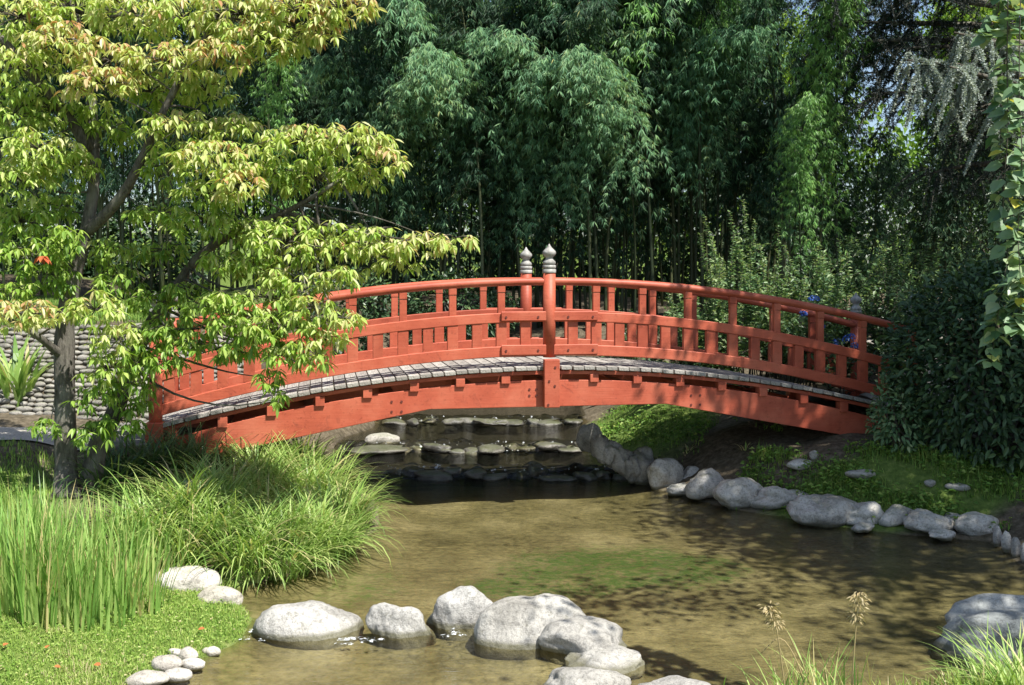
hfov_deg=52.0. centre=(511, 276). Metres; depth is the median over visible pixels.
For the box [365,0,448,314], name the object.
bamboo
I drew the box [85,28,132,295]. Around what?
bamboo
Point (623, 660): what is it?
stepping stone
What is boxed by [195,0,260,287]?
bamboo
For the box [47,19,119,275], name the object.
bamboo
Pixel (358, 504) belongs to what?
sedge clump
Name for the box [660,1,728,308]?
bamboo
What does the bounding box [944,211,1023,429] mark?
evergreen shrub
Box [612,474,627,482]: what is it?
weir stone
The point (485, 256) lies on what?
bamboo
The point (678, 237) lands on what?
bamboo
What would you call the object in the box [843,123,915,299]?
bamboo
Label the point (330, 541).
sedge clump
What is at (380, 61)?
bamboo
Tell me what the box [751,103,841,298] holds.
bamboo
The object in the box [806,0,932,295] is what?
bamboo
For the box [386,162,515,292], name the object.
laurel
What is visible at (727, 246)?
bamboo
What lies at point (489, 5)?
bamboo
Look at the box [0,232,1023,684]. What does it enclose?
ground
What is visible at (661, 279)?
bamboo
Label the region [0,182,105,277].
laurel
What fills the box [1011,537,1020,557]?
edging stone
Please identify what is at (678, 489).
edging stone
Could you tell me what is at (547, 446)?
weir stone
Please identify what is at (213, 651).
pebble
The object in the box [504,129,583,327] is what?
bamboo
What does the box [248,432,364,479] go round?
sedge clump
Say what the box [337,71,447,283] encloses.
bamboo
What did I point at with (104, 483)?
sedge clump
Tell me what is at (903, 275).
leafy shrub
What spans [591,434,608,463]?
edging stone
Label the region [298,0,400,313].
bamboo
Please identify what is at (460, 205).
bamboo
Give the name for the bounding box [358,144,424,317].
bamboo
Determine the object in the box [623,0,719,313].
bamboo
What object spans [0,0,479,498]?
yellowing tree
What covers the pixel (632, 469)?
edging stone
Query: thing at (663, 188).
bamboo
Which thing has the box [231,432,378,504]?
sedge clump
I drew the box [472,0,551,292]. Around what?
bamboo
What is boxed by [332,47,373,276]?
bamboo
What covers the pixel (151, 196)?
bamboo
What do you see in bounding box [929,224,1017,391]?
leafy shrub
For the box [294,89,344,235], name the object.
bamboo
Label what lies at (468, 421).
weir stone
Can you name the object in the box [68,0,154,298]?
bamboo
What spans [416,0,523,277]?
bamboo
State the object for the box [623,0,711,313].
bamboo
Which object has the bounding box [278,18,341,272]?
bamboo
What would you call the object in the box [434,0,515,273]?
bamboo
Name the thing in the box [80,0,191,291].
bamboo
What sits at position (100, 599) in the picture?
reed clump
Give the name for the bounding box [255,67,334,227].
bamboo
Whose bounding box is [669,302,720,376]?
leafy shrub
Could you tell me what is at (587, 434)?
edging stone
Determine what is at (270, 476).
sedge clump
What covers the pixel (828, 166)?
bamboo
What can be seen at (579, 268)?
bamboo
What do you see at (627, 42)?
bamboo
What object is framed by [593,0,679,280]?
bamboo
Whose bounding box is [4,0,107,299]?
bamboo
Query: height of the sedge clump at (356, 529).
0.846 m
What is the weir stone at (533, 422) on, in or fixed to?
in the water
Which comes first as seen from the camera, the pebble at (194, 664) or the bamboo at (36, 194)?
the pebble at (194, 664)
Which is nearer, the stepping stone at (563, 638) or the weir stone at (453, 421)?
the stepping stone at (563, 638)
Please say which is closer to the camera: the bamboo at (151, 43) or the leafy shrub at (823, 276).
the leafy shrub at (823, 276)
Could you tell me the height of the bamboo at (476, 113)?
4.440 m
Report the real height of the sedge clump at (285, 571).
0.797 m
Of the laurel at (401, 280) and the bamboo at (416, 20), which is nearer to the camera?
the bamboo at (416, 20)
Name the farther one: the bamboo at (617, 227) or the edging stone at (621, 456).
the bamboo at (617, 227)
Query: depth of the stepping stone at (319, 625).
7.51 m
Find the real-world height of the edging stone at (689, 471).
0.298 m
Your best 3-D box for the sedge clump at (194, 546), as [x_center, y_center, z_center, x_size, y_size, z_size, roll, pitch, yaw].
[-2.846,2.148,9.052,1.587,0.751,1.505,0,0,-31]
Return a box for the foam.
[239,416,611,644]
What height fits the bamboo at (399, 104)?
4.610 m
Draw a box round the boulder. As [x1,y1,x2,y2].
[931,593,1023,674]
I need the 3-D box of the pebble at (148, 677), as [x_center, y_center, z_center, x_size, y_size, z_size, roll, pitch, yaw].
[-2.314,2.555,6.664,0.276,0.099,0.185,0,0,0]
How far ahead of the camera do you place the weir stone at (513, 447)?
15.11 m
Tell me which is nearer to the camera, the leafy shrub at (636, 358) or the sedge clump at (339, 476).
the sedge clump at (339, 476)
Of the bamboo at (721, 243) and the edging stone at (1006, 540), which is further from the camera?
the bamboo at (721, 243)
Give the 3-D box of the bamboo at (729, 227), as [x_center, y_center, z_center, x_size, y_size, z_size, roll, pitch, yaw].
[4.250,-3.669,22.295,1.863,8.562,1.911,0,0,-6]
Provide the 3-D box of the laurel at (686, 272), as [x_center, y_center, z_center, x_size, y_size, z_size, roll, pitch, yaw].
[6.293,-1.507,29.650,4.240,5.078,2.926,0,0,0]
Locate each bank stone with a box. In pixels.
[786,459,811,469]
[809,450,818,459]
[845,469,875,478]
[924,479,935,486]
[945,483,970,490]
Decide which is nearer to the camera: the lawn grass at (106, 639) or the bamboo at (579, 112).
the lawn grass at (106, 639)
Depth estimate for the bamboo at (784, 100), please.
21.54 m
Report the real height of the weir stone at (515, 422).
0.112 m
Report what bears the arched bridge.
on the ground at (720, 452)
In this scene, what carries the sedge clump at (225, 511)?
on the ground at (720, 452)
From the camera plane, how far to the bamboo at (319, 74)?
20.19 m
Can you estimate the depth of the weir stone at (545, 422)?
16.96 m
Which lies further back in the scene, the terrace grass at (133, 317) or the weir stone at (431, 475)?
the terrace grass at (133, 317)
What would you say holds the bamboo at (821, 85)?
on the ground at (720, 452)
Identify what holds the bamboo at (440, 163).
on the ground at (720, 452)
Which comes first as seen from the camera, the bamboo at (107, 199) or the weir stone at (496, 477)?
the weir stone at (496, 477)
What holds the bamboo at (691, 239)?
on the ground at (720, 452)
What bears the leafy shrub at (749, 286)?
on the ground at (720, 452)
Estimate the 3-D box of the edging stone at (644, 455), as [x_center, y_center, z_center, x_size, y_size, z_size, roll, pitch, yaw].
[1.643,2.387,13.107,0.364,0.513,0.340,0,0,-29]
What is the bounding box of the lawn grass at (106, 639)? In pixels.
[0,545,252,684]
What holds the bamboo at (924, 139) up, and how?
on the ground at (720, 452)
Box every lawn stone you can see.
[155,566,221,591]
[197,586,242,605]
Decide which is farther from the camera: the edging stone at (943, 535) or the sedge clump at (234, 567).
the edging stone at (943, 535)
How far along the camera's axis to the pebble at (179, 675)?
6.70 m
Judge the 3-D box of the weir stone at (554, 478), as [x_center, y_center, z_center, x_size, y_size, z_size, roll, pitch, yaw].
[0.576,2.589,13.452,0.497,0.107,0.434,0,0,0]
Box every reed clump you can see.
[0,472,78,561]
[0,492,73,617]
[0,495,110,631]
[2,487,125,579]
[11,501,157,633]
[59,487,160,567]
[65,522,185,619]
[97,504,206,583]
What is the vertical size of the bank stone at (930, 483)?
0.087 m
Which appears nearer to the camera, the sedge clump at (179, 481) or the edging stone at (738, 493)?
the sedge clump at (179, 481)
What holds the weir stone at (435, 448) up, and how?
in the water
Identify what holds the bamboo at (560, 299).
on the ground at (720, 452)
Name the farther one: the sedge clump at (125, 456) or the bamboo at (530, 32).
the bamboo at (530, 32)
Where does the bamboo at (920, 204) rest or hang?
on the ground at (720, 452)
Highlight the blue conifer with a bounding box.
[771,0,1023,224]
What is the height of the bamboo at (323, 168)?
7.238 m
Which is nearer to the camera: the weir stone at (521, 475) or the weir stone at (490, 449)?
the weir stone at (521, 475)
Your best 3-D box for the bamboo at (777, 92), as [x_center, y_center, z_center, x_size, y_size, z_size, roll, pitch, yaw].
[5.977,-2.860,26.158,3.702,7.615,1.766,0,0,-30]
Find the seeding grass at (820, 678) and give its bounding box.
[723,591,901,684]
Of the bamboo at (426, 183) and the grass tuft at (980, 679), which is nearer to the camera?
the grass tuft at (980, 679)
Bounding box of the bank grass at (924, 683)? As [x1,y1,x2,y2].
[789,652,1020,684]
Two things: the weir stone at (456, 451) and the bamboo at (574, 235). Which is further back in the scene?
the bamboo at (574, 235)
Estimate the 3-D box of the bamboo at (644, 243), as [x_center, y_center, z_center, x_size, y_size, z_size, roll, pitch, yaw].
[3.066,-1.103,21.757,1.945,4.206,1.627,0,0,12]
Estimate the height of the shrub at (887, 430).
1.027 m
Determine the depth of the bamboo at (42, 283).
24.22 m
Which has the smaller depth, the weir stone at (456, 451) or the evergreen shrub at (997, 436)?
the evergreen shrub at (997, 436)
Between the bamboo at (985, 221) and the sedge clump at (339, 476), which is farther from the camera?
the bamboo at (985, 221)
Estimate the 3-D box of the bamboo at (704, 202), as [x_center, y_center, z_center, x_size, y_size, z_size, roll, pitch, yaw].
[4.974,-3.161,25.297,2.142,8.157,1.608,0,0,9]
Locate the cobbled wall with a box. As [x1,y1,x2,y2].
[0,323,261,421]
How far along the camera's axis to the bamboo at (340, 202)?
21.01 m
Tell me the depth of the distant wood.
55.53 m
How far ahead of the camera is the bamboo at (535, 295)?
26.02 m
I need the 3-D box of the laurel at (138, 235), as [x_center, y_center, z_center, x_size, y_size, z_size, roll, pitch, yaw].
[-10.654,-1.000,30.365,4.003,3.436,2.938,0,0,0]
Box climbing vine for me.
[970,0,1023,370]
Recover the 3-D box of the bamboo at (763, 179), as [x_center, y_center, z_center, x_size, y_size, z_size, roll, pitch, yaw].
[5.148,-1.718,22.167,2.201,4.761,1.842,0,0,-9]
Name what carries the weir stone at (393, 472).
on the ground at (720, 452)
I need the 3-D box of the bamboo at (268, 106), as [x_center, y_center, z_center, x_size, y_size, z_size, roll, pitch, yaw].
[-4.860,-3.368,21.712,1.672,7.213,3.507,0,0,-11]
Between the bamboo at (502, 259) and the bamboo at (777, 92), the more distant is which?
the bamboo at (777, 92)
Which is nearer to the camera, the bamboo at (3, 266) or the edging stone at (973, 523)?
the edging stone at (973, 523)
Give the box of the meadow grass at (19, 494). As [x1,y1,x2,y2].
[0,437,81,528]
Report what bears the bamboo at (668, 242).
on the ground at (720, 452)
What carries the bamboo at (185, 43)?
on the ground at (720, 452)
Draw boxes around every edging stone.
[576,423,601,452]
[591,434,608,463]
[603,440,622,467]
[611,447,632,475]
[624,455,641,483]
[632,446,653,484]
[647,458,683,489]
[667,483,686,495]
[683,466,698,478]
[685,468,723,499]
[712,477,762,509]
[749,486,807,509]
[786,494,856,529]
[846,501,883,525]
[851,522,873,532]
[878,504,912,526]
[903,508,953,532]
[928,528,955,541]
[944,512,958,524]
[954,511,999,536]
[993,525,1001,546]
[1001,531,1011,553]
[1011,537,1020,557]
[1020,543,1023,562]
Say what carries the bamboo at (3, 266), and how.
on the ground at (720, 452)
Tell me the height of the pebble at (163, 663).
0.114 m
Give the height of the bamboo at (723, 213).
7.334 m
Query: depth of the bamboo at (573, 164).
19.86 m
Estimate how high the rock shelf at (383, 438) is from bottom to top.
0.207 m
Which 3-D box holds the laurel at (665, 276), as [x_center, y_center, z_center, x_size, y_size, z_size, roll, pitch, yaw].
[3.852,-1.387,30.406,3.609,5.234,3.002,0,0,-30]
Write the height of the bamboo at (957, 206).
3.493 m
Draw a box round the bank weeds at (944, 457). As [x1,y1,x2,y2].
[735,437,1023,531]
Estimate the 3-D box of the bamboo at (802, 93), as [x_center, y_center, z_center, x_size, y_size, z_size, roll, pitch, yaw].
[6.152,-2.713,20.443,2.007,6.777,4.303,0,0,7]
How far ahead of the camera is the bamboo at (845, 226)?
22.50 m
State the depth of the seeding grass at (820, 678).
5.76 m
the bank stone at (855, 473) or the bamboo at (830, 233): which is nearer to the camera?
the bank stone at (855, 473)
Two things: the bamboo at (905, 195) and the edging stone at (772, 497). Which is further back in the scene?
the bamboo at (905, 195)
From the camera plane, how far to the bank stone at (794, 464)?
11.94 m
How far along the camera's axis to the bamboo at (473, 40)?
20.01 m
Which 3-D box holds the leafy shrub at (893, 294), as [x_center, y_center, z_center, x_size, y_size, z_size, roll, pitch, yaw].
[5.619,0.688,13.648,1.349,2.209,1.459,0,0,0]
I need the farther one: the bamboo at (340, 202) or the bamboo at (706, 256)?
the bamboo at (706, 256)
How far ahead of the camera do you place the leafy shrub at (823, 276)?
15.86 m
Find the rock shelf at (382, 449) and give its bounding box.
[350,444,407,454]
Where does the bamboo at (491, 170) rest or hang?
on the ground at (720, 452)
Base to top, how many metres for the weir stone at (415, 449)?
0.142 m
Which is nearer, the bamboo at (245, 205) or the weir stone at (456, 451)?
the weir stone at (456, 451)
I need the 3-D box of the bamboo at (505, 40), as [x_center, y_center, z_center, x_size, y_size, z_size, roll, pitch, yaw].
[0.550,-1.823,20.335,2.759,5.702,3.946,0,0,37]
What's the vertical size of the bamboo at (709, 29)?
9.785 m
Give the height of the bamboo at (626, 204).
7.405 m
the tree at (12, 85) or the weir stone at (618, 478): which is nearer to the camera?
the weir stone at (618, 478)
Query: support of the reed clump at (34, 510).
on the ground at (720, 452)
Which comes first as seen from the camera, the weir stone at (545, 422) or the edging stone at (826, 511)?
the edging stone at (826, 511)
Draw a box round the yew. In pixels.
[903,104,1023,303]
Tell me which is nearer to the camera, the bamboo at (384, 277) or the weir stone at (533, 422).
the weir stone at (533, 422)
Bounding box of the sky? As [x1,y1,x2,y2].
[6,0,1018,236]
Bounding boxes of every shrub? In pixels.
[285,265,398,354]
[407,267,519,344]
[599,303,677,363]
[663,256,766,385]
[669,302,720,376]
[697,200,818,391]
[746,257,848,391]
[754,238,890,352]
[832,262,948,374]
[845,207,951,333]
[864,368,933,455]
[877,257,1023,476]
[888,243,997,411]
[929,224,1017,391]
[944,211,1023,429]
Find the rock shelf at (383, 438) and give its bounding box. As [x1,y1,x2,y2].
[364,433,399,444]
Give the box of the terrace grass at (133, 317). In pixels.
[0,295,263,328]
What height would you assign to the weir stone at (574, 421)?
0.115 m
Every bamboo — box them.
[0,0,101,263]
[0,93,14,300]
[2,0,84,297]
[2,1,51,223]
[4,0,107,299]
[15,18,109,294]
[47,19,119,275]
[50,40,137,237]
[62,4,154,290]
[63,18,144,243]
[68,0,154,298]
[69,61,138,295]
[74,27,172,283]
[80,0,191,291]
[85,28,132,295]
[99,29,164,291]
[113,0,185,293]
[114,8,189,293]
[149,0,254,290]
[154,58,264,278]
[154,127,216,290]
[159,2,248,289]
[167,93,261,291]
[168,0,253,284]
[170,0,277,291]
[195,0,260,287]
[221,55,294,283]
[224,7,288,269]
[236,83,302,254]
[240,0,311,277]
[249,48,310,275]
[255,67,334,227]
[256,0,334,233]
[259,15,325,266]
[263,46,329,263]
[271,103,312,265]
[276,20,340,271]
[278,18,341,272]
[286,121,347,271]
[294,53,433,283]
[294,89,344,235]
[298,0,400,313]
[303,44,356,226]
[309,54,357,263]
[311,1,378,266]
[311,6,371,269]
[312,62,402,265]
[319,54,464,236]
[321,26,372,285]
[322,73,470,310]
[323,6,429,316]
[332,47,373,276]
[334,0,473,307]
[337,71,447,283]
[341,0,431,318]
[343,1,393,310]
[350,15,524,296]
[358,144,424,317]
[363,115,429,313]
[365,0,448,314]
[379,164,455,329]
[382,0,445,310]
[385,0,463,279]
[385,8,434,269]
[390,41,530,306]
[413,23,518,309]
[415,97,495,279]
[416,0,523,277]
[419,8,594,311]
[421,0,493,271]
[423,3,522,276]
[425,0,518,275]
[432,0,554,309]
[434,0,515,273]
[438,104,570,264]
[446,1,614,272]
[446,6,487,304]
[457,22,623,308]
[460,188,522,289]
[461,133,542,276]
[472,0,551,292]
[472,50,596,256]
[477,143,544,305]
[478,4,571,324]
[481,0,698,325]
[483,0,624,326]
[485,104,565,289]
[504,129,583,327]
[512,165,586,290]
[513,102,565,307]
[514,0,645,271]
[516,0,636,259]
[517,0,566,326]
[525,100,650,277]
[533,0,626,309]
[542,43,678,312]
[547,0,630,277]
[549,170,590,306]
[550,104,621,308]
[551,207,592,259]
[559,0,684,308]
[560,58,610,308]
[567,28,687,323]
[577,125,655,278]
[582,0,674,311]
[591,0,741,325]
[592,23,803,313]
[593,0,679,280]
[597,26,756,312]
[598,6,663,310]
[600,35,658,278]
[606,19,632,297]
[608,178,684,314]
[616,57,680,305]
[618,127,704,312]
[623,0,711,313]
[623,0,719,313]
[624,144,694,312]
[641,35,752,305]
[644,4,751,294]
[649,0,811,284]
[651,0,726,311]
[655,2,738,303]
[660,0,726,284]
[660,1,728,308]
[660,142,725,284]
[668,0,754,316]
[669,177,703,308]
[678,7,763,304]
[689,80,742,304]
[693,3,752,271]
[697,2,769,278]
[697,95,787,288]
[702,3,766,302]
[703,0,781,302]
[705,10,748,289]
[706,93,765,277]
[715,0,808,292]
[718,84,790,280]
[719,111,788,303]
[720,35,772,269]
[736,0,809,297]
[751,3,864,294]
[751,46,794,277]
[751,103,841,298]
[761,127,845,256]
[765,30,928,292]
[767,1,885,258]
[769,0,872,289]
[769,91,831,333]
[777,0,872,297]
[794,140,860,266]
[800,0,879,303]
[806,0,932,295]
[808,157,871,298]
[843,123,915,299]
[846,152,915,278]
[878,155,954,276]
[891,135,969,278]
[906,141,978,269]
[909,106,984,270]
[921,135,1005,277]
[956,109,1022,255]
[966,157,1017,259]
[996,168,1023,239]
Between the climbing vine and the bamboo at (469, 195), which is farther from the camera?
the bamboo at (469, 195)
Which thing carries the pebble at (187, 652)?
on the ground at (720, 452)
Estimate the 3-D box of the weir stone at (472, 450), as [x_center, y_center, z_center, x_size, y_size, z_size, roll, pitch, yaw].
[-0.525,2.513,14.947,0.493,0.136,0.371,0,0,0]
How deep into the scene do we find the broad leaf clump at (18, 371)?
12.96 m
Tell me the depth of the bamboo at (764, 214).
22.02 m
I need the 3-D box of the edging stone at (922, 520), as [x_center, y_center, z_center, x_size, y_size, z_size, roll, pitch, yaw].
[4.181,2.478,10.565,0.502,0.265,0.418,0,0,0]
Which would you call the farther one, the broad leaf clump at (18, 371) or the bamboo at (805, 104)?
the bamboo at (805, 104)
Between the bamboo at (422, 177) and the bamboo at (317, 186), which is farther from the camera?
the bamboo at (422, 177)
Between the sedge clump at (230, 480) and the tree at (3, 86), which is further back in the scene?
the tree at (3, 86)
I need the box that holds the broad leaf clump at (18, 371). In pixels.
[0,334,52,406]
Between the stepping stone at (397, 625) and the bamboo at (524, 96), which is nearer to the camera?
the stepping stone at (397, 625)
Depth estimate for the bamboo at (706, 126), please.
20.48 m
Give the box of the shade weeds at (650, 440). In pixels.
[592,404,783,460]
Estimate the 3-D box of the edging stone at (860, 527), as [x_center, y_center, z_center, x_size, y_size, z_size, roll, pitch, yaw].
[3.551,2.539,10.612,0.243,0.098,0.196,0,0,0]
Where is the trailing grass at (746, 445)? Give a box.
[736,441,749,449]
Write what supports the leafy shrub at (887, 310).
on the ground at (720, 452)
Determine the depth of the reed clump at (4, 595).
7.54 m
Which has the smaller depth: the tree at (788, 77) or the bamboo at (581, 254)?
the bamboo at (581, 254)
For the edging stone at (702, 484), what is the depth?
11.98 m
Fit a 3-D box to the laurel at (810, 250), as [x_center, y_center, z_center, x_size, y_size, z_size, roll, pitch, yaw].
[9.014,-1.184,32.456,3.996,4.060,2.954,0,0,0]
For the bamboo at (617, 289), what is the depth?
23.66 m
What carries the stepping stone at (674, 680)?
on the ground at (720, 452)
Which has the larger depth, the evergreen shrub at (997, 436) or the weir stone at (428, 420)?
the weir stone at (428, 420)
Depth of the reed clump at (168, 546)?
8.61 m
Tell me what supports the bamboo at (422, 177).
on the ground at (720, 452)
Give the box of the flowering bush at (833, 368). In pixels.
[787,295,882,395]
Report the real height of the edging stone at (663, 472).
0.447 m
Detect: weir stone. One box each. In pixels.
[380,418,407,427]
[382,468,402,478]
[387,445,411,456]
[401,465,426,478]
[407,418,418,427]
[409,446,428,454]
[414,470,453,483]
[421,417,438,423]
[422,443,450,453]
[442,418,463,425]
[443,467,462,476]
[447,449,464,455]
[460,418,482,425]
[461,468,486,479]
[463,447,488,458]
[472,418,508,425]
[477,444,504,453]
[481,473,507,482]
[503,443,519,451]
[504,419,523,426]
[506,469,532,481]
[515,445,539,453]
[526,418,537,427]
[526,465,547,477]
[532,441,566,451]
[537,419,564,427]
[538,474,576,483]
[557,445,582,453]
[564,418,582,425]
[573,472,596,482]
[589,470,611,480]
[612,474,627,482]
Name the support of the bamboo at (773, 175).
on the ground at (720, 452)
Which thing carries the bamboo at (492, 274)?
on the ground at (720, 452)
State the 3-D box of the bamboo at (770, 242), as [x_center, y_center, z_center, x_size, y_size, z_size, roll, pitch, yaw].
[7.651,-2.400,24.571,4.207,6.625,1.962,0,0,20]
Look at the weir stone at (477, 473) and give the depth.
13.41 m
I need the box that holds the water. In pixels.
[192,406,1023,684]
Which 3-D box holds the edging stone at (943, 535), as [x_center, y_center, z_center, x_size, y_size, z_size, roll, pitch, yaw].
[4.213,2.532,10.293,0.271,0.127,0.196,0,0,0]
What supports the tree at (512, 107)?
on the ground at (720, 452)
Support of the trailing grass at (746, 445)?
on the ground at (720, 452)
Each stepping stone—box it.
[252,600,363,649]
[365,602,435,649]
[426,586,492,640]
[473,593,585,660]
[538,615,626,665]
[543,667,630,684]
[564,643,644,678]
[638,675,710,684]
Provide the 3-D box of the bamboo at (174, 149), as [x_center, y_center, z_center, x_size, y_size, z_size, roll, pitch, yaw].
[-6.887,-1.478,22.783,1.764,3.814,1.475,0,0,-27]
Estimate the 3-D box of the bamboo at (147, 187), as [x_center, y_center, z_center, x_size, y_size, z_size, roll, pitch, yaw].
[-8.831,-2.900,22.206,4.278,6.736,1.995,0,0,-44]
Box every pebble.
[124,670,169,684]
[151,654,182,671]
[165,667,191,683]
[168,648,180,655]
[178,646,197,659]
[181,657,204,671]
[206,646,220,656]
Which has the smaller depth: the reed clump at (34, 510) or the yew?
the reed clump at (34, 510)
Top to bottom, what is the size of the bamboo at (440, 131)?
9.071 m
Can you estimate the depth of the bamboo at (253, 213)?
22.29 m
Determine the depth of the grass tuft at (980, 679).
5.83 m
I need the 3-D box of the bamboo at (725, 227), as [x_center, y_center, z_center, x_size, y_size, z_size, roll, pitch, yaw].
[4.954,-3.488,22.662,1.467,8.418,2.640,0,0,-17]
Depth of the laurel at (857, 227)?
30.46 m
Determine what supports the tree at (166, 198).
on the ground at (720, 452)
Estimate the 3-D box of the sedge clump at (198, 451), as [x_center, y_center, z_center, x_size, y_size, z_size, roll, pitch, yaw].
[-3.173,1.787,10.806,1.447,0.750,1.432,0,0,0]
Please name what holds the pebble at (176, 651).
on the ground at (720, 452)
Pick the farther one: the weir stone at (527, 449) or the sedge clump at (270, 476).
the weir stone at (527, 449)
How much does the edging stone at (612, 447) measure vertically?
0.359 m
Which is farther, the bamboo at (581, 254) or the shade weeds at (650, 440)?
the bamboo at (581, 254)
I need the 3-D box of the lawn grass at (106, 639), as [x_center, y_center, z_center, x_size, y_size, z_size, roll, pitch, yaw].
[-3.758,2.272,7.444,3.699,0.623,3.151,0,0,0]
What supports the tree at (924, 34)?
on the ground at (720, 452)
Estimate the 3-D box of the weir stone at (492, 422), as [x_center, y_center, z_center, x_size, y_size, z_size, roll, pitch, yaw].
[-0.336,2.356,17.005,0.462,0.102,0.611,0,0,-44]
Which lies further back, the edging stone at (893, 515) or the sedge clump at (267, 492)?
the edging stone at (893, 515)
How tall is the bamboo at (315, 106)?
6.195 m
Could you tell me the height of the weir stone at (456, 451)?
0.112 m
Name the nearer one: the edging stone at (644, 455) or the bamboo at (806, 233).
the edging stone at (644, 455)
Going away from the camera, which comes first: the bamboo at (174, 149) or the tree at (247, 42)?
the bamboo at (174, 149)
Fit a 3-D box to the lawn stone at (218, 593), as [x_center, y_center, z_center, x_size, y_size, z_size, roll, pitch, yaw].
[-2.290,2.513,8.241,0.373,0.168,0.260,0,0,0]
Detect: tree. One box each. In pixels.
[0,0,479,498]
[0,1,85,219]
[1,7,56,156]
[113,1,266,243]
[189,0,365,264]
[303,0,471,256]
[490,0,637,253]
[685,6,830,269]
[891,0,1021,155]
[898,0,1023,248]
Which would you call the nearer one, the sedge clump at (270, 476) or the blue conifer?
the sedge clump at (270, 476)
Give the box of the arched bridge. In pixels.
[108,244,953,454]
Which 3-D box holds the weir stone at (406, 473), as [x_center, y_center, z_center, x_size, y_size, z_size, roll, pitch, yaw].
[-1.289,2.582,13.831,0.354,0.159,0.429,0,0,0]
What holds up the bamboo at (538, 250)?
on the ground at (720, 452)
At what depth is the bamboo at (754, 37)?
19.79 m
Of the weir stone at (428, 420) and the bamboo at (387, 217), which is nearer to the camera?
the weir stone at (428, 420)
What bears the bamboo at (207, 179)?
on the ground at (720, 452)
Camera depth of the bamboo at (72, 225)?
26.77 m
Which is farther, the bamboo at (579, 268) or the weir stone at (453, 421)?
the bamboo at (579, 268)
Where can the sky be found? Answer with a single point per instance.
(871, 124)
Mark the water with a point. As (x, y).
(533, 462)
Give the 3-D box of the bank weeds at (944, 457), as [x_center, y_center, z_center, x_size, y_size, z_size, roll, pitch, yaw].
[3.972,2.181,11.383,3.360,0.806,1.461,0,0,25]
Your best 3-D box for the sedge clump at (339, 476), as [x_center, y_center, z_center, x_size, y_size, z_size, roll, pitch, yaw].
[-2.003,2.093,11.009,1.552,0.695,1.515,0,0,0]
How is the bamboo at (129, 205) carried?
on the ground at (720, 452)
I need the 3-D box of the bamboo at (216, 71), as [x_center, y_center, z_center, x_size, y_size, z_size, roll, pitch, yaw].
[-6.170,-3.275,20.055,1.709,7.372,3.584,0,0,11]
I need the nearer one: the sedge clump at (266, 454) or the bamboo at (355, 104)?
the sedge clump at (266, 454)
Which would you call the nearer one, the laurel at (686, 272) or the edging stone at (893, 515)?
the edging stone at (893, 515)
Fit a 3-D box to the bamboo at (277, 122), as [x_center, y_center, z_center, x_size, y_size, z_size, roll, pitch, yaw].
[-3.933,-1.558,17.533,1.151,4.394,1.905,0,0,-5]
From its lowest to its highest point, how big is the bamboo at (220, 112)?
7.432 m
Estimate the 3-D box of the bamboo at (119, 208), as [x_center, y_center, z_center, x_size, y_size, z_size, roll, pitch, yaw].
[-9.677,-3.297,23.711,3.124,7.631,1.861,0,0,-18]
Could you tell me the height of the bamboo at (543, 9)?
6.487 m
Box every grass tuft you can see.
[900,642,1023,684]
[916,615,1023,684]
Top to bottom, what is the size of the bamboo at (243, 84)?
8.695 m
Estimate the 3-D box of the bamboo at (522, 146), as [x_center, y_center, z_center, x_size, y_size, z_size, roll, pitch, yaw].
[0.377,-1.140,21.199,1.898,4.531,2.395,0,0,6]
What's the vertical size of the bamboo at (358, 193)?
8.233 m
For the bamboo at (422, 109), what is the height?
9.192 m
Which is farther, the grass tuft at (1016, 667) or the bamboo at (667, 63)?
the bamboo at (667, 63)
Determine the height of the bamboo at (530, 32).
6.116 m
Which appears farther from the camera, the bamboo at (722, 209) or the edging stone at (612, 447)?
the bamboo at (722, 209)
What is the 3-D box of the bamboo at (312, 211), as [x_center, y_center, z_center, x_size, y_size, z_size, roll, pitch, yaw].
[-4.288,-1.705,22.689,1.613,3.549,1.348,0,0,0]
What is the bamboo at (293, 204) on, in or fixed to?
on the ground at (720, 452)
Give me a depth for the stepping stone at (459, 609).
7.70 m
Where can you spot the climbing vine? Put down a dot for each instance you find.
(1006, 90)
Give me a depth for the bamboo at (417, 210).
20.77 m
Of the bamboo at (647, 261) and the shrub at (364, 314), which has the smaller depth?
the shrub at (364, 314)
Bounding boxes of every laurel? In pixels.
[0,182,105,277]
[83,187,211,293]
[295,166,440,295]
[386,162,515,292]
[494,183,618,292]
[575,171,712,301]
[663,152,809,303]
[728,194,862,296]
[754,183,866,291]
[786,212,871,276]
[830,163,969,289]
[916,157,1023,281]
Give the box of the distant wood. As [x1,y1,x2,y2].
[4,53,1001,265]
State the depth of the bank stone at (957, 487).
10.96 m
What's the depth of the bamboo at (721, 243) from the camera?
28.12 m
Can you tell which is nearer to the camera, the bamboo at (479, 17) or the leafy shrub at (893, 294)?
the leafy shrub at (893, 294)
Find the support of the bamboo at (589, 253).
on the ground at (720, 452)
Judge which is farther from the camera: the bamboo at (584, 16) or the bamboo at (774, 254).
the bamboo at (774, 254)
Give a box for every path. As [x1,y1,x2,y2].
[0,427,144,449]
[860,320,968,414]
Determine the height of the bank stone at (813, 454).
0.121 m
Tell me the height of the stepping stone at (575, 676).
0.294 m
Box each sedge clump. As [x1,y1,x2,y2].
[34,434,178,501]
[68,467,236,560]
[77,415,200,489]
[102,443,260,534]
[108,414,222,492]
[108,474,275,576]
[127,461,298,558]
[133,415,267,478]
[150,438,302,516]
[168,487,338,594]
[190,484,364,596]
[191,443,338,511]
[195,473,341,552]
[196,430,328,487]
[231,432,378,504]
[241,472,389,578]
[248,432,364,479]
[250,464,404,568]
[265,441,389,505]
[287,460,407,535]
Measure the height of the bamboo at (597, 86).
5.098 m

